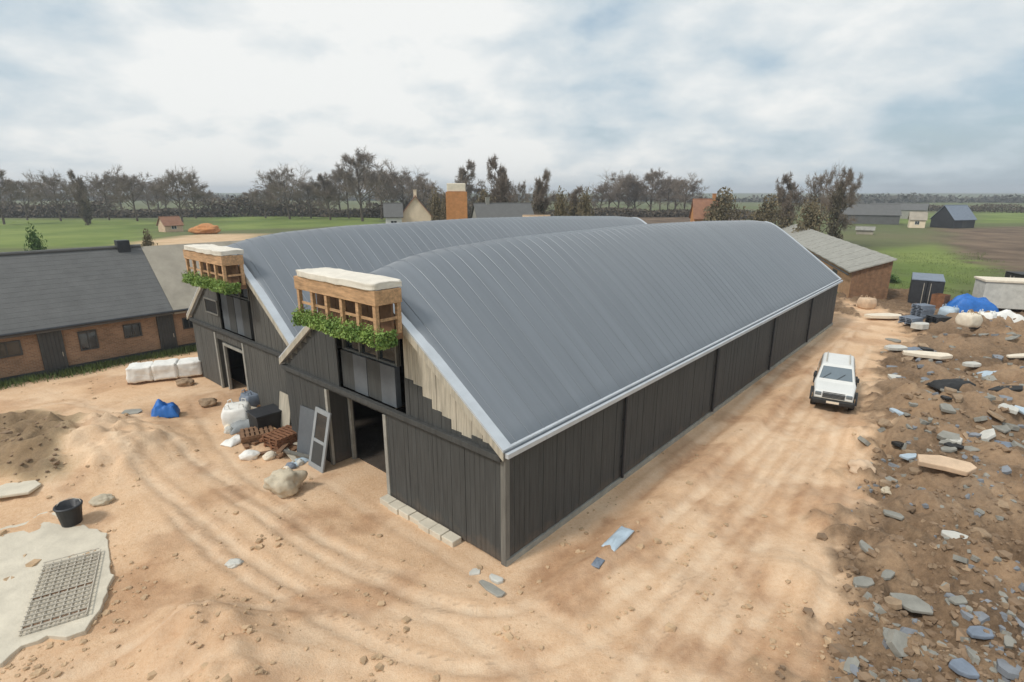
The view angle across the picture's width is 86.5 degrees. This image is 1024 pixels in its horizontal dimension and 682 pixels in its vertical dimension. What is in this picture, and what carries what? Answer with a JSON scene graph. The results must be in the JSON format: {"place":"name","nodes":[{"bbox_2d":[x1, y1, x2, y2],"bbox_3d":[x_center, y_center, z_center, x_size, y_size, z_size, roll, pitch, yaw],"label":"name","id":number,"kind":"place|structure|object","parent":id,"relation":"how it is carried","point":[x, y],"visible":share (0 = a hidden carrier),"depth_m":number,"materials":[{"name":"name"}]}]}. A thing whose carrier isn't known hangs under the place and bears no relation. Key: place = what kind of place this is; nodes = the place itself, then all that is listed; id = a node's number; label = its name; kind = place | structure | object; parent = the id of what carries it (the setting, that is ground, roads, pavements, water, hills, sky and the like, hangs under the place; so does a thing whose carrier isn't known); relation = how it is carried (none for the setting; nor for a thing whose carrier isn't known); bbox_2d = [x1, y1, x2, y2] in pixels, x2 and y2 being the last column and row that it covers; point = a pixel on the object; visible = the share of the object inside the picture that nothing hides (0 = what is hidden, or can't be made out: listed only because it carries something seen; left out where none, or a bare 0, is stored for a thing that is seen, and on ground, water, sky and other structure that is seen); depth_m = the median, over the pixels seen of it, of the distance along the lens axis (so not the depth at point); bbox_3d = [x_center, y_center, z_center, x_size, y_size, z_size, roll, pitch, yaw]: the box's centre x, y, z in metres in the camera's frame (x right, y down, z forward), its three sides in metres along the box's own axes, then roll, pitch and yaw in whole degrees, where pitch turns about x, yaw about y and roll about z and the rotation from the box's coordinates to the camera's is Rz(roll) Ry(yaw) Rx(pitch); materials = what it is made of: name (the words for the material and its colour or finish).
{"place":"outdoors","nodes":[
{"label":"outdoors","id":0,"kind":"place"},
{"bbox_2d":[0,193,1023,681],"bbox_3d":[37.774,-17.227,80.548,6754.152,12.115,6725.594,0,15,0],"label":"ground","id":1,"kind":"structure","parent":0,"point":[778,451],"depth_m":16.52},
{"bbox_2d":[0,169,27,223],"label":"bare tree","id":2,"kind":"object","parent":1,"relation":"on","point":[6,186],"visible":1,"depth_m":174.00,"materials":[{"name":"grey plant"}]},
{"bbox_2d":[0,480,41,497],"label":"paving slab","id":3,"kind":"object","parent":1,"relation":"on","point":[17,489],"depth_m":18.22,"materials":[{"name":"concrete"}]},
{"bbox_2d":[0,173,42,219],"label":"bare tree","id":4,"kind":"object","parent":1,"relation":"on","point":[29,187],"visible":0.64,"depth_m":202.22,"materials":[{"name":"grey plant"}]},
{"bbox_2d":[23,222,46,250],"bbox_3d":[-53.586,-9.819,61.565,2.509,7.212,2.214,2,15,8],"label":"bush","id":5,"kind":"object","parent":1,"relation":"on","point":[34,238],"visible":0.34,"depth_m":61.09,"materials":[{"name":"green plant"}]},
{"bbox_2d":[22,169,75,220],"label":"bare tree","id":6,"kind":"object","parent":1,"relation":"on","point":[51,182],"visible":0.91,"depth_m":194.22,"materials":[{"name":"grey plant"}]},
{"bbox_2d":[0,512,114,667],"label":"concrete pad","id":7,"kind":"object","parent":1,"relation":"on","point":[47,541],"visible":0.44,"depth_m":14.48,"materials":[{"name":"concrete"}]},
{"bbox_2d":[18,548,100,635],"bbox_3d":[-11.591,6.384,14.086,1.298,0.138,2.882,-9,18,-30],"label":"metal grate","id":8,"kind":"object","parent":7,"relation":"on","point":[58,591],"visible":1,"depth_m":13.86,"materials":[{"name":"grey metal"}]},
{"bbox_2d":[53,497,82,527],"bbox_3d":[-13.702,5.305,16.853,0.741,0.732,0.727,-6,16,-22],"label":"bucket","id":9,"kind":"object","parent":7,"relation":"on","point":[68,512],"visible":1,"depth_m":16.75,"materials":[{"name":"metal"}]},
{"bbox_2d":[63,168,93,224],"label":"ivy clad tree","id":10,"kind":"object","parent":1,"relation":"on","point":[79,194],"visible":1,"depth_m":170.18,"materials":[{"name":"grey plant"}]},
{"bbox_2d":[88,493,115,506],"bbox_3d":[-13.620,5.243,18.055,0.700,0.346,0.683,11,19,35],"label":"stone","id":11,"kind":"object","parent":1,"relation":"on","point":[102,499],"visible":1,"depth_m":17.88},
{"bbox_2d":[80,168,130,219],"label":"bare tree","id":12,"kind":"object","parent":1,"relation":"on","point":[102,181],"visible":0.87,"depth_m":202.09,"materials":[{"name":"grey plant"}]},
{"bbox_2d":[0,240,242,381],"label":"brick house","id":13,"kind":"structure","parent":1,"relation":"on","point":[63,309],"depth_m":32.76,"materials":[{"name":"tile"}]},
{"bbox_2d":[0,340,22,358],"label":"window","id":14,"kind":"structure","parent":13,"relation":"in","point":[11,348],"depth_m":29.45,"materials":[{"name":"grey glass"}]},
{"bbox_2d":[36,331,68,375],"bbox_3d":[-25.949,0.609,30.775,0.240,2.850,1.071,13,20,40],"label":"door","id":15,"kind":"structure","parent":13,"relation":"in","point":[51,344],"depth_m":30.72,"materials":[{"name":"wood"}]},
{"bbox_2d":[77,329,99,350],"bbox_3d":[-24.880,-0.050,31.954,0.055,1.140,0.890,13,20,40],"label":"window","id":16,"kind":"structure","parent":13,"relation":"in","point":[88,340],"depth_m":31.94,"materials":[{"name":"grey glass"}]},
{"bbox_2d":[122,323,142,338],"bbox_3d":[-23.396,-0.642,33.528,0.055,0.840,0.940,13,20,40],"label":"window","id":17,"kind":"structure","parent":13,"relation":"in","point":[130,330],"depth_m":33.53,"materials":[{"name":"grey glass"}]},
{"bbox_2d":[156,314,177,351],"bbox_3d":[-22.137,-0.524,34.936,0.240,2.850,0.926,13,20,40],"label":"door","id":18,"kind":"structure","parent":13,"relation":"in","point":[165,324],"depth_m":34.86,"materials":[{"name":"wood"}]},
{"bbox_2d":[103,164,155,220],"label":"bare tree","id":19,"kind":"object","parent":1,"relation":"on","point":[127,185],"visible":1,"depth_m":193.85,"materials":[{"name":"grey plant"}]},
{"bbox_2d":[137,184,169,208],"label":"bare tree","id":20,"kind":"object","parent":1,"relation":"on","point":[151,202],"visible":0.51,"depth_m":246.01,"materials":[{"name":"grey plant"}]},
{"bbox_2d":[125,357,202,384],"bbox_3d":[-19.226,1.608,30.273,3.635,1.007,1.222,-7,17,-23],"label":"insulation stack","id":21,"kind":"object","parent":1,"relation":"on","point":[159,370],"visible":0.93,"depth_m":29.85,"materials":[{"name":"white plastic"}]},
{"bbox_2d":[151,399,179,417],"bbox_3d":[-15.860,3.026,24.775,1.173,0.829,0.968,-8,17,-28],"label":"tarpaulin","id":22,"kind":"object","parent":1,"relation":"on","point":[160,408],"visible":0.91,"depth_m":24.59,"materials":[{"name":"blue plastic"}]},
{"bbox_2d":[156,216,183,231],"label":"cottage","id":23,"kind":"structure","parent":1,"relation":"on","point":[169,224],"depth_m":145.76,"materials":[{"name":"beige tile"}]},
{"bbox_2d":[148,162,208,221],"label":"bare tree","id":24,"kind":"object","parent":1,"relation":"on","point":[172,179],"visible":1,"depth_m":183.51,"materials":[{"name":"grey plant"}]},
{"bbox_2d":[174,173,212,217],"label":"bare tree","id":25,"kind":"object","parent":1,"relation":"on","point":[186,204],"visible":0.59,"depth_m":216.60,"materials":[{"name":"grey plant"}]},
{"bbox_2d":[188,223,220,233],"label":"dirt mound","id":26,"kind":"object","parent":1,"relation":"on","point":[205,228],"visible":0.94,"depth_m":136.36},
{"bbox_2d":[221,398,250,425],"bbox_3d":[-12.330,3.201,24.316,1.185,1.095,1.130,-5,16,-17],"label":"bulk bag","id":27,"kind":"object","parent":1,"relation":"on","point":[232,412],"visible":0.79,"depth_m":23.89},
{"bbox_2d":[239,389,258,407],"bbox_3d":[-12.544,2.766,26.307,0.985,0.926,0.986,12,19,37],"label":"bulk bag","id":28,"kind":"object","parent":1,"relation":"on","point":[251,397],"visible":0.47,"depth_m":25.94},
{"bbox_2d":[239,425,272,444],"bbox_3d":[-10.749,3.928,22.919,1.303,0.381,1.084,-8,17,-28],"label":"pallet stack","id":29,"kind":"object","parent":1,"relation":"on","point":[249,435],"visible":0.81,"depth_m":22.64,"materials":[{"name":"brown wood"}]},
{"bbox_2d":[242,186,281,217],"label":"bare tree","id":30,"kind":"object","parent":1,"relation":"on","point":[268,197],"visible":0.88,"depth_m":216.28,"materials":[{"name":"grey plant"}]},
{"bbox_2d":[246,403,281,429],"bbox_3d":[-10.714,3.445,23.720,1.100,0.910,1.200,14,21,42],"label":"crate","id":31,"kind":"object","parent":1,"relation":"on","point":[264,416],"visible":0.74,"depth_m":23.42,"materials":[{"name":"black plastic"}]},
{"bbox_2d":[262,425,297,449],"bbox_3d":[-9.426,4.009,22.461,1.057,0.509,1.280,10,18,31],"label":"pallet stack","id":32,"kind":"object","parent":1,"relation":"on","point":[278,438],"visible":0.81,"depth_m":22.18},
{"bbox_2d":[279,391,290,426],"bbox_3d":[-9.804,3.103,23.468,1.000,1.700,0.041,13,11,40],"label":"leaning board","id":33,"kind":"object","parent":1,"relation":"on","point":[284,408],"visible":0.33,"depth_m":23.42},
{"bbox_2d":[263,468,307,497],"bbox_3d":[-7.857,4.817,18.761,1.200,0.853,1.143,7,17,25],"label":"boulder","id":34,"kind":"object","parent":1,"relation":"on","point":[283,483],"visible":1,"depth_m":18.44,"materials":[{"name":"stone"}]},
{"bbox_2d":[257,163,319,218],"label":"bare tree","id":35,"kind":"object","parent":1,"relation":"on","point":[280,190],"visible":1,"depth_m":206.57,"materials":[{"name":"grey plant"}]},
{"bbox_2d":[297,405,314,454],"bbox_3d":[-7.979,3.618,21.234,1.200,1.966,0.434,11,19,35],"label":"leaning board","id":36,"kind":"object","parent":1,"relation":"on","point":[306,421],"visible":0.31,"depth_m":21.29,"materials":[{"name":"wood"}]},
{"bbox_2d":[289,181,323,217],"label":"bare tree","id":37,"kind":"object","parent":1,"relation":"on","point":[307,191],"visible":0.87,"depth_m":217.18,"materials":[{"name":"grey plant"}]},
{"bbox_2d":[308,407,331,472],"bbox_3d":[-7.216,3.707,20.407,1.040,2.249,0.600,13,20,40],"label":"door panel","id":38,"kind":"structure","parent":1,"relation":"on","point":[319,438],"depth_m":20.36,"materials":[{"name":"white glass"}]},
{"bbox_2d":[309,172,350,219],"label":"bare tree","id":39,"kind":"object","parent":1,"relation":"on","point":[329,189],"visible":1,"depth_m":201.18,"materials":[{"name":"grey plant"}]},
{"bbox_2d":[320,163,361,218],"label":"bare tree","id":40,"kind":"object","parent":1,"relation":"on","point":[337,171],"visible":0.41,"depth_m":214.60,"materials":[{"name":"grey plant"}]},
{"bbox_2d":[335,146,389,220],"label":"bare tree","id":41,"kind":"object","parent":1,"relation":"on","point":[361,159],"visible":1,"depth_m":191.75,"materials":[{"name":"brown plant"}]},
{"bbox_2d":[361,161,402,218],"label":"bare tree","id":42,"kind":"object","parent":1,"relation":"on","point":[388,187],"visible":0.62,"depth_m":207.76,"materials":[{"name":"grey plant"}]},
{"bbox_2d":[0,195,777,219],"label":"hedgerow","id":43,"kind":"object","parent":1,"relation":"on","point":[16,210],"visible":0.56,"depth_m":229.61,"materials":[{"name":"plant"}]},
{"bbox_2d":[383,202,402,222],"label":"shed","id":44,"kind":"structure","parent":1,"relation":"on","point":[392,212],"depth_m":96.02,"materials":[{"name":"white paint"}]},
{"bbox_2d":[383,165,429,208],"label":"bare tree","id":45,"kind":"object","parent":1,"relation":"on","point":[402,191],"visible":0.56,"depth_m":213.90,"materials":[{"name":"grey plant"}]},
{"bbox_2d":[402,190,431,221],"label":"cottage","id":46,"kind":"structure","parent":1,"relation":"on","point":[415,210],"depth_m":97.95,"materials":[{"name":"paint"}]},
{"bbox_2d":[380,494,460,547],"bbox_3d":[-2.980,5.648,17.155,3.620,0.286,0.399,13,20,40],"label":"concrete footing","id":47,"kind":"object","parent":1,"relation":"on","point":[440,532],"visible":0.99,"depth_m":16.91,"materials":[{"name":"concrete"}]},
{"bbox_2d":[405,178,440,210],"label":"bare tree","id":48,"kind":"object","parent":1,"relation":"on","point":[422,185],"visible":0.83,"depth_m":201.92,"materials":[{"name":"grey plant"}]},
{"bbox_2d":[426,186,442,220],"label":"bush","id":49,"kind":"object","parent":1,"relation":"on","point":[435,207],"visible":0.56,"depth_m":114.42,"materials":[{"name":"brown plant"}]},
{"bbox_2d":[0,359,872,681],"bbox_3d":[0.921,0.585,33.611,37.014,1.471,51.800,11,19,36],"label":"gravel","id":50,"kind":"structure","parent":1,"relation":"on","point":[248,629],"depth_m":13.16,"materials":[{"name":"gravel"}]},
{"bbox_2d":[446,183,467,219],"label":"brick tower","id":51,"kind":"structure","parent":1,"relation":"on","point":[456,200],"depth_m":87.49,"materials":[{"name":"brick"}]},
{"bbox_2d":[454,160,484,206],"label":"bare tree","id":52,"kind":"object","parent":1,"relation":"on","point":[465,179],"visible":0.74,"depth_m":182.33,"materials":[{"name":"grey plant"}]},
{"bbox_2d":[479,580,504,597],"bbox_3d":[-0.551,6.462,14.207,0.828,0.070,0.269,14,20,41],"label":"paving slab","id":53,"kind":"object","parent":1,"relation":"on","point":[493,589],"depth_m":14.15,"materials":[{"name":"grey concrete"}]},
{"bbox_2d":[479,152,516,202],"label":"ivy clad tree","id":54,"kind":"object","parent":1,"relation":"on","point":[501,189],"visible":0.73,"depth_m":119.03,"materials":[{"name":"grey plant"}]},
{"bbox_2d":[470,197,533,217],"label":"farmhouse","id":55,"kind":"object","parent":1,"relation":"on","point":[486,209],"visible":0.3,"depth_m":105.60,"materials":[{"name":"grey concrete"}]},
{"bbox_2d":[0,252,1004,389],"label":"grass","id":56,"kind":"structure","parent":1,"relation":"on","point":[82,369],"depth_m":33.35,"materials":[{"name":"plant"}]},
{"bbox_2d":[181,216,842,566],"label":"barn","id":57,"kind":"structure","parent":1,"relation":"on","point":[506,391],"depth_m":20.09,"materials":[{"name":"grey metal"}]},
{"bbox_2d":[0,298,1023,681],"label":"rubble","id":58,"kind":"object","parent":1,"relation":"on","point":[838,650],"visible":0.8,"depth_m":13.47,"materials":[{"name":"stone"}]},
{"bbox_2d":[1,192,1023,203],"bbox_3d":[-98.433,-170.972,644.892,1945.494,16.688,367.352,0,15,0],"label":"woodland","id":59,"kind":"object","parent":1,"relation":"on","point":[903,198],"visible":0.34,"depth_m":577.02,"materials":[{"name":"plant"}]},
{"bbox_2d":[531,169,556,214],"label":"ivy clad tree","id":60,"kind":"object","parent":1,"relation":"on","point":[539,201],"visible":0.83,"depth_m":112.67,"materials":[{"name":"grey plant"}]},
{"bbox_2d":[552,185,573,215],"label":"bush","id":61,"kind":"object","parent":1,"relation":"on","point":[559,210],"visible":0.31,"depth_m":96.65,"materials":[{"name":"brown plant"}]},
{"bbox_2d":[563,184,584,215],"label":"ivy clad tree","id":62,"kind":"object","parent":1,"relation":"on","point":[574,196],"visible":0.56,"depth_m":124.61,"materials":[{"name":"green plant"}]},
{"bbox_2d":[575,187,594,215],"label":"bush","id":63,"kind":"object","parent":1,"relation":"on","point":[584,208],"visible":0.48,"depth_m":106.14,"materials":[{"name":"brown plant"}]},
{"bbox_2d":[589,186,615,208],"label":"bare tree","id":64,"kind":"object","parent":1,"relation":"on","point":[596,196],"visible":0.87,"depth_m":245.14,"materials":[{"name":"grey plant"}]},
{"bbox_2d":[584,169,643,207],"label":"bare tree","id":65,"kind":"object","parent":1,"relation":"on","point":[617,191],"visible":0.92,"depth_m":235.41,"materials":[{"name":"grey plant"}]},
{"bbox_2d":[601,526,634,551],"bbox_3d":[3.103,5.718,15.895,0.428,0.160,1.277,12,19,37],"label":"plastic sheet","id":66,"kind":"object","parent":1,"relation":"on","point":[618,538],"visible":1,"depth_m":15.79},
{"bbox_2d":[619,175,653,208],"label":"bare tree","id":67,"kind":"object","parent":1,"relation":"on","point":[633,192],"visible":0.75,"depth_m":236.32,"materials":[{"name":"grey plant"}]},
{"bbox_2d":[634,167,678,209],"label":"bare tree","id":68,"kind":"object","parent":1,"relation":"on","point":[652,175],"visible":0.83,"depth_m":236.06,"materials":[{"name":"grey plant"}]},
{"bbox_2d":[656,177,684,209],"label":"bare tree","id":69,"kind":"object","parent":1,"relation":"on","point":[669,192],"visible":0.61,"depth_m":245.78,"materials":[{"name":"grey plant"}]},
{"bbox_2d":[671,171,709,215],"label":"bare tree","id":70,"kind":"object","parent":1,"relation":"on","point":[685,186],"visible":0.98,"depth_m":229.35,"materials":[{"name":"grey plant"}]},
{"bbox_2d":[689,194,719,221],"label":"cottage","id":71,"kind":"structure","parent":1,"relation":"on","point":[698,205],"depth_m":115.66,"materials":[{"name":"orange brick"}]},
{"bbox_2d":[703,186,748,220],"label":"bush","id":72,"kind":"object","parent":1,"relation":"on","point":[724,199],"visible":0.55,"depth_m":111.44,"materials":[{"name":"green plant"}]},
{"bbox_2d":[749,193,792,227],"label":"bush","id":73,"kind":"object","parent":1,"relation":"on","point":[768,213],"visible":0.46,"depth_m":106.84,"materials":[{"name":"green plant"}]},
{"bbox_2d":[771,188,796,227],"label":"ivy clad tree","id":74,"kind":"object","parent":1,"relation":"on","point":[787,204],"visible":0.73,"depth_m":114.06,"materials":[{"name":"green plant"}]},
{"bbox_2d":[772,172,807,222],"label":"bare tree","id":75,"kind":"object","parent":1,"relation":"on","point":[790,185],"visible":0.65,"depth_m":114.96,"materials":[{"name":"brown plant"}]},
{"bbox_2d":[791,194,831,232],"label":"bush","id":76,"kind":"object","parent":1,"relation":"on","point":[811,220],"visible":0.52,"depth_m":93.63,"materials":[{"name":"green plant"}]},
{"bbox_2d":[802,163,849,231],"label":"bare tree","id":77,"kind":"object","parent":1,"relation":"on","point":[819,180],"visible":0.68,"depth_m":107.39,"materials":[{"name":"brown plant"}]},
{"bbox_2d":[809,351,859,409],"bbox_3d":[16.181,1.938,27.218,1.960,1.972,4.732,9,18,30],"label":"pickup car","id":78,"kind":"object","parent":1,"relation":"on","point":[836,379],"visible":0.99,"depth_m":26.24,"materials":[{"name":"white paint"}]},
{"bbox_2d":[781,224,896,298],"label":"outbuilding","id":79,"kind":"structure","parent":1,"relation":"on","point":[858,270],"depth_m":55.67,"materials":[{"name":"brown brick"}]},
{"bbox_2d":[814,165,863,239],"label":"ivy clad tree","id":80,"kind":"object","parent":1,"relation":"on","point":[840,198],"visible":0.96,"depth_m":100.43,"materials":[{"name":"green plant"}]},
{"bbox_2d":[847,459,875,473],"bbox_3d":[12.896,4.634,20.161,0.890,0.536,0.870,1,15,3],"label":"boulder","id":81,"kind":"object","parent":1,"relation":"on","point":[854,466],"visible":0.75,"depth_m":19.96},
{"bbox_2d":[853,576,874,587],"bbox_3d":[9.221,6.334,14.286,0.621,0.100,0.382,-5,16,-17],"label":"concrete slab","id":82,"kind":"object","parent":1,"relation":"on","point":[863,582],"depth_m":14.23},
{"bbox_2d":[856,295,876,308],"bbox_3d":[31.690,-3.477,48.543,1.251,1.139,1.252,-5,16,-17],"label":"bulk bag","id":83,"kind":"object","parent":1,"relation":"on","point":[865,302],"visible":1,"depth_m":48.17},
{"bbox_2d":[840,204,901,224],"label":"long shed","id":84,"kind":"structure","parent":1,"relation":"on","point":[891,214],"depth_m":181.54,"materials":[{"name":"metal"}]},
{"bbox_2d":[864,313,901,318],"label":"concrete slab","id":85,"kind":"structure","parent":1,"relation":"on","point":[884,315],"depth_m":44.00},
{"bbox_2d":[871,203,929,218],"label":"long shed","id":86,"kind":"structure","parent":1,"relation":"on","point":[906,208],"depth_m":218.75,"materials":[{"name":"metal"}]},
{"bbox_2d":[889,593,932,614],"bbox_3d":[9.984,6.560,13.604,0.814,0.090,0.583,5,18,11],"label":"concrete slab","id":87,"kind":"object","parent":1,"relation":"on","point":[913,603],"depth_m":13.52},
{"bbox_2d":[907,211,927,227],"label":"cottage","id":88,"kind":"structure","parent":1,"relation":"on","point":[917,219],"depth_m":159.97,"materials":[{"name":"white"}]},
{"bbox_2d":[910,303,935,318],"bbox_3d":[33.309,-2.445,44.104,1.293,1.021,1.110,-3,16,-11],"label":"pallet stack","id":89,"kind":"object","parent":1,"relation":"on","point":[923,310],"visible":0.93,"depth_m":43.72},
{"bbox_2d":[828,320,1023,681],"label":"debris","id":90,"kind":"object","parent":1,"relation":"on","point":[1006,669],"visible":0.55,"depth_m":12.90,"materials":[{"name":"stone"}]},
{"bbox_2d":[829,317,1023,681],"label":"rubble","id":91,"kind":"object","parent":1,"relation":"on","point":[896,641],"visible":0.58,"depth_m":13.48,"materials":[{"name":"stone"}]},
{"bbox_2d":[908,272,945,303],"bbox_3d":[38.659,-4.782,50.855,2.400,2.500,5.292,11,19,34],"label":"storage container","id":92,"kind":"object","parent":1,"relation":"on","point":[924,287],"visible":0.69,"depth_m":49.06,"materials":[{"name":"metal"}]},
{"bbox_2d":[908,281,927,302],"bbox_3d":[36.673,-4.340,49.137,1.130,2.150,0.092,11,19,34],"label":"door","id":93,"kind":"structure","parent":92,"relation":"in","point":[917,293],"depth_m":49.13,"materials":[{"name":"metal"}]},
{"bbox_2d":[924,282,943,303],"bbox_3d":[37.605,-4.163,48.489,1.130,2.150,0.092,11,19,34],"label":"door","id":94,"kind":"structure","parent":92,"relation":"in","point":[933,287],"depth_m":48.45,"materials":[{"name":"metal"}]},
{"bbox_2d":[902,350,952,359],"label":"concrete slab","id":95,"kind":"structure","parent":1,"relation":"on","point":[929,354],"depth_m":33.09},
{"bbox_2d":[930,293,950,308],"bbox_3d":[37.340,-3.417,47.481,1.000,1.330,1.000,-8,17,-28],"label":"pallet box","id":96,"kind":"object","parent":1,"relation":"on","point":[938,300],"visible":0.76,"depth_m":47.18,"materials":[{"name":"brown wood"}]},
{"bbox_2d":[917,454,976,475],"bbox_3d":[15.175,4.309,19.009,1.662,0.200,0.793,8,26,28],"label":"concrete slab","id":97,"kind":"object","parent":1,"relation":"on","point":[951,465],"depth_m":18.91,"materials":[{"name":"concrete"}]},
{"bbox_2d":[925,378,975,390],"bbox_3d":[21.702,2.071,26.621,2.203,0.453,1.133,-2,15,-6],"label":"tarpaulin","id":98,"kind":"object","parent":1,"relation":"on","point":[955,383],"visible":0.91,"depth_m":26.42,"materials":[{"name":"black plastic"}]},
{"bbox_2d":[930,205,976,227],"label":"field barn","id":99,"kind":"structure","parent":1,"relation":"on","point":[953,216],"depth_m":159.11,"materials":[{"name":"metal"}]},
{"bbox_2d":[948,658,979,678],"bbox_3d":[9.522,6.915,11.461,0.441,0.120,0.460,-3,16,-11],"label":"concrete slab","id":100,"kind":"object","parent":1,"relation":"on","point":[962,667],"depth_m":11.43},
{"bbox_2d":[955,310,982,327],"bbox_3d":[30.245,-1.468,35.978,1.119,1.041,1.086,-3,16,-11],"label":"bulk bag","id":101,"kind":"object","parent":1,"relation":"on","point":[967,319],"visible":1,"depth_m":35.64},
{"bbox_2d":[945,293,998,312],"bbox_3d":[38.952,-3.103,46.045,3.841,1.788,1.796,5,16,17],"label":"tarpaulin","id":102,"kind":"object","parent":1,"relation":"on","point":[966,302],"visible":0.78,"depth_m":45.59,"materials":[{"name":"blue plastic"}]},
{"bbox_2d":[928,203,1023,212],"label":"field hedgerow","id":103,"kind":"object","parent":1,"relation":"on","point":[984,208],"visible":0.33,"depth_m":290.13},
{"bbox_2d":[966,626,993,639],"bbox_3d":[10.696,6.659,12.427,0.584,0.100,0.342,-2,15,-6],"label":"concrete slab","id":104,"kind":"object","parent":1,"relation":"on","point":[977,632],"depth_m":12.36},
{"bbox_2d":[972,276,1023,309],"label":"site office","id":105,"kind":"structure","parent":1,"relation":"on","point":[1004,293],"depth_m":46.95,"materials":[{"name":"metal"}]},
{"bbox_2d":[0,0,1023,193],"label":"sky","id":106,"kind":"structure","parent":0,"point":[910,96],"materials":[{"name":"white"}]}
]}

